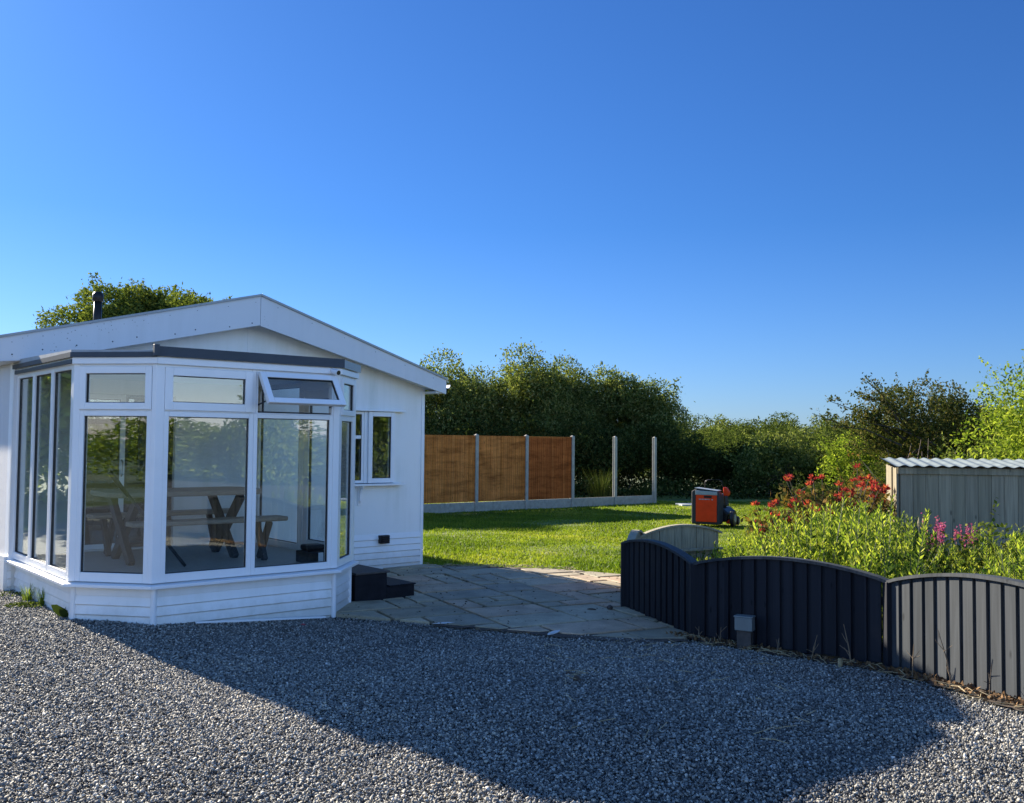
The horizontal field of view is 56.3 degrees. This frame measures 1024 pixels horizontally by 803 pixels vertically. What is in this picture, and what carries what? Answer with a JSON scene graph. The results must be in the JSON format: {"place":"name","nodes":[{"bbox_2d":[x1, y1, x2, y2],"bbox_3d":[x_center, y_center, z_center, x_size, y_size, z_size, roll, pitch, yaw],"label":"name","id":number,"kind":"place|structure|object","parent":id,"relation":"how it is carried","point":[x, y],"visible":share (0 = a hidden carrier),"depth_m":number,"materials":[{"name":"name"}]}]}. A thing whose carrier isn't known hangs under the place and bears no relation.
{"place":"outdoors","nodes":[
{"label":"outdoors","id":0,"kind":"place"},
{"bbox_2d":[296,543,323,562],"bbox_3d":[-2.043,1.562,9.856,0.260,0.180,0.286,3,-3,-40],"label":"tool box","id":1,"kind":"object","parent":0,"point":[311,552],"visible":0.73,"depth_m":9.78,"materials":[{"name":"black plastic"}]},
{"bbox_2d":[0,589,1023,802],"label":"driveway","id":2,"kind":"structure","parent":0,"point":[504,786],"depth_m":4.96,"materials":[{"name":"grey gravel"}]},
{"bbox_2d":[3,601,45,607],"bbox_3d":[-4.598,1.919,9.086,0.432,0.053,0.274,1,-2,0],"label":"clover patch","id":3,"kind":"object","parent":2,"relation":"on","point":[24,603],"visible":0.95,"depth_m":9.05,"materials":[{"name":"green plant"}]},
{"bbox_2d":[195,616,325,622],"bbox_3d":[-2.312,2.029,8.905,1.281,0.102,0.020,3,-3,-39],"label":"white strip","id":4,"kind":"object","parent":2,"relation":"on","point":[218,621],"visible":1,"depth_m":8.87,"materials":[{"name":"plastic"}]},
{"bbox_2d":[433,624,689,642],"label":"soil","id":5,"kind":"structure","parent":2,"relation":"on","point":[587,637],"depth_m":8.50,"materials":[{"name":"brown soil"}]},
{"bbox_2d":[424,563,1023,743],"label":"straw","id":6,"kind":"object","parent":2,"relation":"on","point":[712,644],"visible":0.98,"depth_m":7.29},
{"bbox_2d":[687,636,1023,710],"bbox_3d":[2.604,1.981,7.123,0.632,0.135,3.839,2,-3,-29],"label":"soil","id":7,"kind":"structure","parent":2,"relation":"on","point":[929,681],"depth_m":7.18,"materials":[{"name":"brown soil"}]},
{"bbox_2d":[627,524,722,560],"bbox_3d":[1.684,1.989,11.366,0.978,0.989,2.213,-2,-3,44],"label":"weathered fence","id":8,"kind":"object","parent":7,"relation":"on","point":[691,539],"visible":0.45,"depth_m":11.83,"materials":[{"name":"grey wood"}]},
{"bbox_2d":[713,527,769,557],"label":"leafy weed","id":9,"kind":"object","parent":7,"relation":"on","point":[732,546],"visible":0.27,"depth_m":10.51,"materials":[{"name":"green plant"}]},
{"bbox_2d":[734,614,755,649],"bbox_3d":[1.953,1.993,8.038,0.160,0.388,0.101,-1,-3,30],"label":"junction box","id":10,"kind":"object","parent":7,"relation":"on","point":[745,626],"visible":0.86,"depth_m":8.01,"materials":[{"name":"grey plastic"}]},
{"bbox_2d":[754,512,798,556],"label":"leafy weed","id":11,"kind":"object","parent":7,"relation":"on","point":[771,550],"visible":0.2,"depth_m":8.89,"materials":[{"name":"green plant"}]},
{"bbox_2d":[751,532,804,557],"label":"leafy weed","id":12,"kind":"object","parent":7,"relation":"on","point":[784,543],"visible":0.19,"depth_m":8.66,"materials":[{"name":"green plant"}]},
{"bbox_2d":[741,492,816,545],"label":"red leaved shrub","id":13,"kind":"object","parent":7,"relation":"on","point":[759,522],"visible":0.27,"depth_m":11.90,"materials":[{"name":"green plant"}]},
{"bbox_2d":[772,509,815,557],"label":"leafy weed","id":14,"kind":"object","parent":7,"relation":"on","point":[787,538],"visible":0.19,"depth_m":8.97,"materials":[{"name":"green plant"}]},
{"bbox_2d":[753,495,846,563],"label":"leafy weed","id":15,"kind":"object","parent":7,"relation":"on","point":[810,548],"visible":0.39,"depth_m":8.52,"materials":[{"name":"green plant"}]},
{"bbox_2d":[688,545,927,653],"bbox_3d":[4.735,1.883,9.129,6.549,0.608,7.648,1,-2,0],"label":"ground cover","id":16,"kind":"object","parent":7,"relation":"on","point":[711,554],"depth_m":11.60,"materials":[{"name":"green plant"}]},
{"bbox_2d":[791,501,847,564],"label":"leafy weed","id":17,"kind":"object","parent":7,"relation":"on","point":[815,515],"visible":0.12,"depth_m":9.27,"materials":[{"name":"green plant"}]},
{"bbox_2d":[808,517,845,564],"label":"leafy weed","id":18,"kind":"object","parent":7,"relation":"on","point":[840,555],"visible":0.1,"depth_m":8.84,"materials":[{"name":"green plant"}]},
{"bbox_2d":[766,473,903,547],"bbox_3d":[3.933,1.584,11.750,1.625,1.410,1.620,1,-2,0],"label":"red leaved shrub","id":19,"kind":"object","parent":7,"relation":"on","point":[850,495],"visible":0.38,"depth_m":11.71,"materials":[{"name":"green plant"}]},
{"bbox_2d":[799,520,872,565],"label":"leafy weed","id":20,"kind":"object","parent":7,"relation":"on","point":[830,538],"visible":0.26,"depth_m":8.54,"materials":[{"name":"green plant"}]},
{"bbox_2d":[771,502,916,559],"bbox_3d":[3.449,1.623,9.973,1.168,1.164,0.895,1,-3,-16],"label":"leafy weed","id":21,"kind":"object","parent":7,"relation":"on","point":[835,513],"visible":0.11,"depth_m":9.96,"materials":[{"name":"green plant"}]},
{"bbox_2d":[666,630,1023,707],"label":"fallen leaves","id":22,"kind":"object","parent":7,"relation":"on","point":[996,696],"visible":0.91,"depth_m":6.87,"materials":[{"name":"brown plant"}]},
{"bbox_2d":[814,504,892,569],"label":"leafy weed","id":23,"kind":"object","parent":7,"relation":"on","point":[850,517],"visible":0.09,"depth_m":8.96,"materials":[{"name":"green plant"}]},
{"bbox_2d":[828,531,879,569],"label":"leafy weed","id":24,"kind":"object","parent":7,"relation":"on","point":[844,558],"visible":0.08,"depth_m":8.30,"materials":[{"name":"green plant"}]},
{"bbox_2d":[835,495,894,565],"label":"leafy weed","id":25,"kind":"object","parent":7,"relation":"on","point":[876,521],"visible":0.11,"depth_m":9.04,"materials":[{"name":"green plant"}]},
{"bbox_2d":[849,517,894,636],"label":"leafy weed","id":26,"kind":"object","parent":7,"relation":"on","point":[867,559],"visible":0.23,"depth_m":8.00,"materials":[{"name":"green plant"}]},
{"bbox_2d":[855,479,894,526],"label":"red leaved shrub","id":27,"kind":"object","parent":7,"relation":"on","point":[885,491],"visible":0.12,"depth_m":12.19,"materials":[{"name":"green plant"}]},
{"bbox_2d":[844,500,928,639],"bbox_3d":[2.951,1.460,7.948,0.704,1.248,0.734,2,-3,-25],"label":"leafy weed","id":28,"kind":"object","parent":7,"relation":"on","point":[855,534],"visible":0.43,"depth_m":7.84,"materials":[{"name":"green plant"}]},
{"bbox_2d":[845,514,929,573],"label":"leafy weed","id":29,"kind":"object","parent":7,"relation":"on","point":[909,527],"visible":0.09,"depth_m":9.39,"materials":[{"name":"green plant"}]},
{"bbox_2d":[866,516,911,575],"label":"leafy weed","id":30,"kind":"object","parent":7,"relation":"on","point":[896,553],"visible":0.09,"depth_m":8.45,"materials":[{"name":"green plant"}]},
{"bbox_2d":[867,516,927,577],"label":"leafy weed","id":31,"kind":"object","parent":7,"relation":"on","point":[909,570],"visible":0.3,"depth_m":8.15,"materials":[{"name":"green plant"}]},
{"bbox_2d":[877,540,953,574],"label":"leafy weed","id":32,"kind":"object","parent":7,"relation":"on","point":[934,568],"visible":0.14,"depth_m":8.40,"materials":[{"name":"green plant"}]},
{"bbox_2d":[920,513,945,573],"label":"pink flowers","id":33,"kind":"object","parent":7,"relation":"on","point":[940,534],"visible":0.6,"depth_m":9.94,"materials":[{"name":"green plant"}]},
{"bbox_2d":[913,510,990,567],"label":"bramble","id":34,"kind":"object","parent":7,"relation":"on","point":[917,535],"visible":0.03,"depth_m":11.21,"materials":[{"name":"green plant"}]},
{"bbox_2d":[881,457,1023,560],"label":"shed","id":35,"kind":"structure","parent":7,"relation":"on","point":[952,494],"depth_m":11.81,"materials":[{"name":"grey metal"}]},
{"bbox_2d":[919,545,998,573],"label":"leafy weed","id":36,"kind":"object","parent":7,"relation":"on","point":[958,563],"visible":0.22,"depth_m":8.83,"materials":[{"name":"green plant"}]},
{"bbox_2d":[953,523,979,566],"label":"pink flowers","id":37,"kind":"object","parent":7,"relation":"on","point":[966,531],"visible":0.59,"depth_m":10.02,"materials":[{"name":"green plant"}]},
{"bbox_2d":[924,494,1023,577],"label":"bramble","id":38,"kind":"object","parent":7,"relation":"on","point":[965,556],"visible":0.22,"depth_m":9.68,"materials":[{"name":"green plant"}]},
{"bbox_2d":[975,529,1012,574],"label":"leafy weed","id":39,"kind":"object","parent":7,"relation":"on","point":[995,544],"visible":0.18,"depth_m":9.23,"materials":[{"name":"green plant"}]},
{"bbox_2d":[979,549,1020,579],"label":"leafy weed","id":40,"kind":"object","parent":7,"relation":"on","point":[1008,572],"visible":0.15,"depth_m":6.73,"materials":[{"name":"green plant"}]},
{"bbox_2d":[986,548,1023,579],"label":"leafy weed","id":41,"kind":"object","parent":7,"relation":"on","point":[1013,564],"visible":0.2,"depth_m":6.88,"materials":[{"name":"green plant"}]},
{"bbox_2d":[991,530,1023,575],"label":"leafy weed","id":42,"kind":"object","parent":7,"relation":"on","point":[1017,552],"visible":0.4,"depth_m":8.89,"materials":[{"name":"green plant"}]},
{"bbox_2d":[0,0,1023,430],"label":"sky","id":43,"kind":"structure","parent":0,"point":[766,206],"materials":[{"name":"blue"}]},
{"bbox_2d":[336,564,688,638],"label":"patio","id":44,"kind":"structure","parent":0,"point":[546,587],"depth_m":10.15,"materials":[{"name":"stone"}]},
{"bbox_2d":[351,564,415,600],"bbox_3d":[-1.602,2.016,10.685,0.777,0.335,0.760,3,-3,-40],"label":"doorstep","id":45,"kind":"object","parent":44,"relation":"on","point":[369,583],"visible":0.65,"depth_m":10.36,"materials":[{"name":"black paint"}]},
{"bbox_2d":[579,467,622,497],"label":"tall grass","id":46,"kind":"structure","parent":0,"point":[600,487],"depth_m":31.24,"materials":[{"name":"green plant"}]},
{"bbox_2d":[423,495,801,640],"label":"lawn","id":47,"kind":"structure","parent":0,"point":[665,498],"depth_m":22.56,"materials":[{"name":"green plant"}]},
{"bbox_2d":[423,434,656,512],"bbox_3d":[-0.298,2.157,27.125,12.700,2.463,0.110,3,-3,-39],"label":"panel fence","id":48,"kind":"object","parent":47,"relation":"on","point":[469,471],"visible":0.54,"depth_m":27.20,"materials":[{"name":"wood"}]},
{"bbox_2d":[692,479,739,526],"bbox_3d":[4.691,2.311,21.983,0.922,1.071,1.152,-1,-3,27],"label":"lawn mower","id":49,"kind":"object","parent":47,"relation":"on","point":[710,507],"visible":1,"depth_m":21.57,"materials":[{"name":"orange plastic"}]},
{"bbox_2d":[811,369,1001,469],"bbox_3d":[10.307,1.225,25.200,4.872,4.273,4.219,1,-2,0],"label":"hawthorn tree","id":50,"kind":"object","parent":47,"relation":"on","point":[889,406],"visible":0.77,"depth_m":24.58,"materials":[{"name":"green plant"}]},
{"bbox_2d":[896,392,1013,459],"bbox_3d":[12.380,1.494,26.452,3.898,3.845,3.376,-2,-3,42],"label":"hawthorn tree","id":51,"kind":"object","parent":47,"relation":"on","point":[936,412],"visible":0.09,"depth_m":26.06,"materials":[{"name":"green plant"}]},
{"bbox_2d":[911,430,1018,459],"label":"bush","id":52,"kind":"object","parent":47,"relation":"on","point":[951,454],"visible":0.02,"depth_m":22.09,"materials":[{"name":"green plant"}]},
{"bbox_2d":[937,349,1023,459],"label":"sunlit tree","id":53,"kind":"object","parent":47,"relation":"on","point":[1013,441],"visible":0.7,"depth_m":17.96,"materials":[{"name":"green plant"}]},
{"bbox_2d":[625,480,658,495],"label":"tall grass","id":54,"kind":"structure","parent":0,"point":[639,493],"depth_m":32.35,"materials":[{"name":"green plant"}]},
{"bbox_2d":[444,471,987,697],"bbox_3d":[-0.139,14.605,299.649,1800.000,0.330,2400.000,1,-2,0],"label":"ground","id":55,"kind":"structure","parent":0,"point":[691,500],"depth_m":36.36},
{"bbox_2d":[31,272,232,328],"bbox_3d":[-12.709,-0.589,32.741,7.964,7.776,5.764,1,-2,0],"label":"ash tree","id":56,"kind":"object","parent":55,"relation":"on","point":[133,299],"visible":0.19,"depth_m":32.32,"materials":[{"name":"green plant"}]},
{"bbox_2d":[0,291,450,625],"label":"lodge","id":57,"kind":"structure","parent":55,"relation":"on","point":[311,427],"depth_m":10.23,"materials":[{"name":"white plastic"}]},
{"bbox_2d":[12,372,33,563],"bbox_3d":[-4.976,0.670,9.807,0.065,1.915,0.655,3,-3,-40],"label":"bay window","id":58,"kind":"structure","parent":57,"relation":"in","point":[23,557],"depth_m":10.01,"materials":[{"name":"white plastic"}]},
{"bbox_2d":[28,368,52,571],"bbox_3d":[-4.548,0.652,9.299,0.065,1.915,0.665,3,-3,-40],"label":"bay window","id":59,"kind":"structure","parent":57,"relation":"in","point":[33,560],"depth_m":9.51,"materials":[{"name":"white plastic"}]},
{"bbox_2d":[47,365,72,578],"bbox_3d":[-4.119,0.635,8.788,0.065,1.915,0.660,3,-3,-40],"label":"bay window","id":60,"kind":"structure","parent":57,"relation":"in","point":[54,569],"depth_m":9.00,"materials":[{"name":"white plastic"}]},
{"bbox_2d":[84,394,125,549],"bbox_3d":[-4.594,0.777,10.635,0.560,1.720,0.114,3,-3,-40],"label":"patio door","id":61,"kind":"structure","parent":57,"relation":"in","point":[122,420],"depth_m":10.78,"materials":[{"name":"white plastic"}]},
{"bbox_2d":[75,411,151,583],"bbox_3d":[-3.494,0.833,8.428,0.688,1.500,0.065,0,-2,9],"label":"bay window","id":62,"kind":"structure","parent":57,"relation":"in","point":[80,575],"depth_m":8.42,"materials":[{"name":"white plastic"}]},
{"bbox_2d":[107,471,185,566],"bbox_3d":[-3.504,1.131,9.202,0.737,0.938,0.052,1,-3,-21],"label":"folded pole","id":63,"kind":"object","parent":57,"relation":"on","point":[114,478],"visible":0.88,"depth_m":9.15,"materials":[{"name":"black plastic"}]},
{"bbox_2d":[123,395,173,546],"bbox_3d":[-4.198,0.797,11.032,0.556,1.720,0.035,3,-3,-40],"label":"patio door","id":64,"kind":"structure","parent":57,"relation":"in","point":[170,445],"depth_m":11.16,"materials":[{"name":"white plastic"}]},
{"bbox_2d":[86,508,228,555],"bbox_3d":[-3.875,1.455,10.675,1.620,0.460,0.279,3,-3,-40],"label":"bench","id":65,"kind":"object","parent":57,"relation":"on","point":[107,533],"visible":0.56,"depth_m":10.32,"materials":[{"name":"brown wood"}]},
{"bbox_2d":[90,486,261,565],"bbox_3d":[-3.533,1.306,10.120,1.620,0.754,0.780,3,-3,-40],"label":"dining table","id":66,"kind":"object","parent":57,"relation":"on","point":[123,545],"visible":0.83,"depth_m":9.92,"materials":[{"name":"brown wood"}]},
{"bbox_2d":[125,515,287,559],"bbox_3d":[-3.065,1.421,9.711,1.620,0.460,0.279,3,-3,-40],"label":"bench","id":67,"kind":"object","parent":57,"relation":"on","point":[262,538],"visible":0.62,"depth_m":9.90,"materials":[{"name":"brown wood"}]},
{"bbox_2d":[160,411,253,582],"bbox_3d":[-2.763,0.850,8.674,0.840,1.500,0.065,3,-3,-40],"label":"bay window","id":68,"kind":"structure","parent":57,"relation":"in","point":[245,570],"depth_m":8.68,"materials":[{"name":"white plastic"}]},
{"bbox_2d":[250,414,332,574],"bbox_3d":[-2.120,0.880,9.214,0.839,1.500,0.065,3,-3,-40],"label":"bay window","id":69,"kind":"structure","parent":57,"relation":"in","point":[325,564],"depth_m":9.25,"materials":[{"name":"white plastic"}]},
{"bbox_2d":[302,388,344,554],"bbox_3d":[-2.062,0.758,10.574,0.056,1.780,0.900,3,-3,-40],"label":"door","id":70,"kind":"structure","parent":57,"relation":"in","point":[314,394],"depth_m":10.83,"materials":[{"name":"white plastic"}]},
{"bbox_2d":[338,416,353,566],"bbox_3d":[-1.730,0.909,9.823,0.065,1.500,0.525,0,-2,5],"label":"bay window","id":71,"kind":"structure","parent":57,"relation":"in","point":[343,559],"depth_m":10.03,"materials":[{"name":"white plastic"}]},
{"bbox_2d":[355,411,363,482],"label":"window","id":72,"kind":"structure","parent":57,"relation":"in","point":[361,445],"depth_m":12.76,"materials":[{"name":"white plastic"}]},
{"bbox_2d":[367,412,394,482],"bbox_3d":[-1.783,0.620,12.955,0.415,0.955,0.085,3,-3,-40],"label":"window","id":73,"kind":"structure","parent":57,"relation":"in","point":[391,415],"depth_m":12.97,"materials":[{"name":"white plastic"}]},
{"bbox_2d":[419,343,504,435],"bbox_3d":[-2.973,0.719,39.822,4.647,6.349,6.619,2,-3,-30],"label":"hedge tree","id":74,"kind":"object","parent":55,"relation":"on","point":[435,401],"visible":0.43,"depth_m":38.13,"materials":[{"name":"green plant"}]},
{"bbox_2d":[426,415,503,436],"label":"scrub bush","id":75,"kind":"object","parent":55,"relation":"on","point":[470,430],"visible":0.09,"depth_m":36.36,"materials":[{"name":"green plant"}]},
{"bbox_2d":[425,361,517,433],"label":"hedge tree","id":76,"kind":"object","parent":55,"relation":"on","point":[492,384],"visible":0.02,"depth_m":40.40,"materials":[{"name":"green plant"}]},
{"bbox_2d":[438,337,604,436],"bbox_3d":[0.345,0.628,39.560,6.967,6.593,4.892,1,-2,0],"label":"hedge tree","id":77,"kind":"object","parent":55,"relation":"on","point":[517,381],"visible":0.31,"depth_m":38.54,"materials":[{"name":"green plant"}]},
{"bbox_2d":[495,413,577,437],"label":"scrub bush","id":78,"kind":"object","parent":55,"relation":"on","point":[533,428],"visible":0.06,"depth_m":35.48,"materials":[{"name":"green plant"}]},
{"bbox_2d":[515,349,612,476],"bbox_3d":[2.128,0.876,39.753,3.914,6.104,5.016,-1,-3,33],"label":"hedge tree","id":79,"kind":"object","parent":55,"relation":"on","point":[563,393],"visible":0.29,"depth_m":38.51,"materials":[{"name":"green plant"}]},
{"bbox_2d":[521,389,622,476],"bbox_3d":[2.206,1.579,39.135,4.781,4.544,3.834,2,-3,-34],"label":"hedge tree","id":80,"kind":"object","parent":55,"relation":"on","point":[587,416],"visible":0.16,"depth_m":38.31,"materials":[{"name":"green plant"}]},
{"bbox_2d":[564,415,664,495],"bbox_3d":[3.463,2.117,35.868,3.474,3.301,3.468,2,-3,-36],"label":"scrub bush","id":81,"kind":"object","parent":55,"relation":"on","point":[591,453],"visible":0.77,"depth_m":35.50,"materials":[{"name":"green plant"}]},
{"bbox_2d":[561,361,694,484],"bbox_3d":[4.389,1.092,40.378,6.374,5.788,5.113,1,-2,0],"label":"hedge tree","id":82,"kind":"object","parent":55,"relation":"on","point":[626,397],"visible":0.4,"depth_m":39.22,"materials":[{"name":"green plant"}]},
{"bbox_2d":[613,375,691,480],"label":"hedge tree","id":83,"kind":"object","parent":55,"relation":"on","point":[676,413],"visible":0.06,"depth_m":40.48,"materials":[{"name":"green plant"}]},
{"bbox_2d":[637,416,724,494],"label":"scrub bush","id":84,"kind":"object","parent":55,"relation":"on","point":[676,458],"visible":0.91,"depth_m":36.13,"materials":[{"name":"green plant"}]},
{"bbox_2d":[676,413,712,431],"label":"tree","id":85,"kind":"object","parent":55,"relation":"on","point":[693,422],"visible":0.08,"depth_m":108.88,"materials":[{"name":"green plant"}]},
{"bbox_2d":[670,435,737,481],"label":"bush","id":86,"kind":"object","parent":55,"relation":"on","point":[710,444],"visible":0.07,"depth_m":48.66,"materials":[{"name":"green plant"}]},
{"bbox_2d":[685,425,737,441],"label":"tree","id":87,"kind":"object","parent":55,"relation":"on","point":[706,430],"visible":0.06,"depth_m":79.48,"materials":[{"name":"green plant"}]},
{"bbox_2d":[699,414,741,432],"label":"tree","id":88,"kind":"object","parent":55,"relation":"on","point":[724,424],"visible":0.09,"depth_m":107.37,"materials":[{"name":"green plant"}]},
{"bbox_2d":[574,474,878,500],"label":"undergrowth","id":89,"kind":"object","parent":55,"relation":"on","point":[691,487],"visible":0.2,"depth_m":34.51,"materials":[{"name":"green plant"}]},
{"bbox_2d":[700,427,757,446],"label":"tree","id":90,"kind":"object","parent":55,"relation":"on","point":[718,434],"visible":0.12,"depth_m":63.71,"materials":[{"name":"green plant"}]},
{"bbox_2d":[690,438,781,491],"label":"scrub bush","id":91,"kind":"object","parent":55,"relation":"on","point":[723,469],"visible":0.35,"depth_m":36.85,"materials":[{"name":"green plant"}]},
{"bbox_2d":[717,432,756,451],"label":"tree","id":92,"kind":"object","parent":55,"relation":"on","point":[736,439],"visible":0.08,"depth_m":54.11,"materials":[{"name":"green plant"}]},
{"bbox_2d":[727,417,767,440],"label":"tree","id":93,"kind":"object","parent":55,"relation":"on","point":[749,430],"visible":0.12,"depth_m":82.33,"materials":[{"name":"green plant"}]},
{"bbox_2d":[754,410,799,429],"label":"tree","id":94,"kind":"object","parent":55,"relation":"on","point":[776,419],"visible":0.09,"depth_m":111.04,"materials":[{"name":"green plant"}]},
{"bbox_2d":[723,415,836,497],"bbox_3d":[9.717,2.159,35.011,4.249,3.257,2.865,1,-2,0],"label":"bush","id":95,"kind":"object","parent":55,"relation":"on","point":[754,469],"visible":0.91,"depth_m":34.81,"materials":[{"name":"green plant"}]},
{"bbox_2d":[754,421,806,447],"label":"tree","id":96,"kind":"object","parent":55,"relation":"on","point":[774,430],"visible":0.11,"depth_m":65.97,"materials":[{"name":"green plant"}]},
{"bbox_2d":[768,439,825,488],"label":"scrub bush","id":97,"kind":"object","parent":55,"relation":"on","point":[795,481],"visible":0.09,"depth_m":36.91,"materials":[{"name":"green plant"}]},
{"bbox_2d":[779,422,832,454],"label":"tree","id":98,"kind":"object","parent":55,"relation":"on","point":[801,434],"visible":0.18,"depth_m":77.52,"materials":[{"name":"green plant"}]},
{"bbox_2d":[620,539,1023,699],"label":"curved fence","id":99,"kind":"object","parent":55,"relation":"on","point":[976,621],"visible":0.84,"depth_m":7.55,"materials":[{"name":"black wood"}]},
{"bbox_2d":[768,451,889,513],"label":"bush","id":100,"kind":"object","parent":55,"relation":"on","point":[817,486],"visible":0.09,"depth_m":21.12,"materials":[{"name":"red plant"}]},
{"bbox_2d":[803,408,900,488],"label":"bush","id":101,"kind":"object","parent":55,"relation":"on","point":[832,432],"visible":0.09,"depth_m":35.46,"materials":[{"name":"green plant"}]},
{"bbox_2d":[812,404,905,488],"bbox_3d":[11.572,1.816,30.310,3.991,3.579,2.971,1,-2,0],"label":"bush","id":102,"kind":"object","parent":55,"relation":"on","point":[844,459],"visible":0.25,"depth_m":30.38,"materials":[{"name":"green plant"}]},
{"bbox_2d":[836,446,930,499],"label":"bush","id":103,"kind":"object","parent":55,"relation":"on","point":[878,480],"visible":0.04,"depth_m":17.98,"materials":[{"name":"green plant"}]},
{"bbox_2d":[859,410,995,482],"bbox_3d":[11.613,1.807,25.860,4.247,3.210,2.962,1,-2,0],"label":"bush","id":104,"kind":"object","parent":55,"relation":"on","point":[881,468],"visible":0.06,"depth_m":25.67,"materials":[{"name":"green plant"}]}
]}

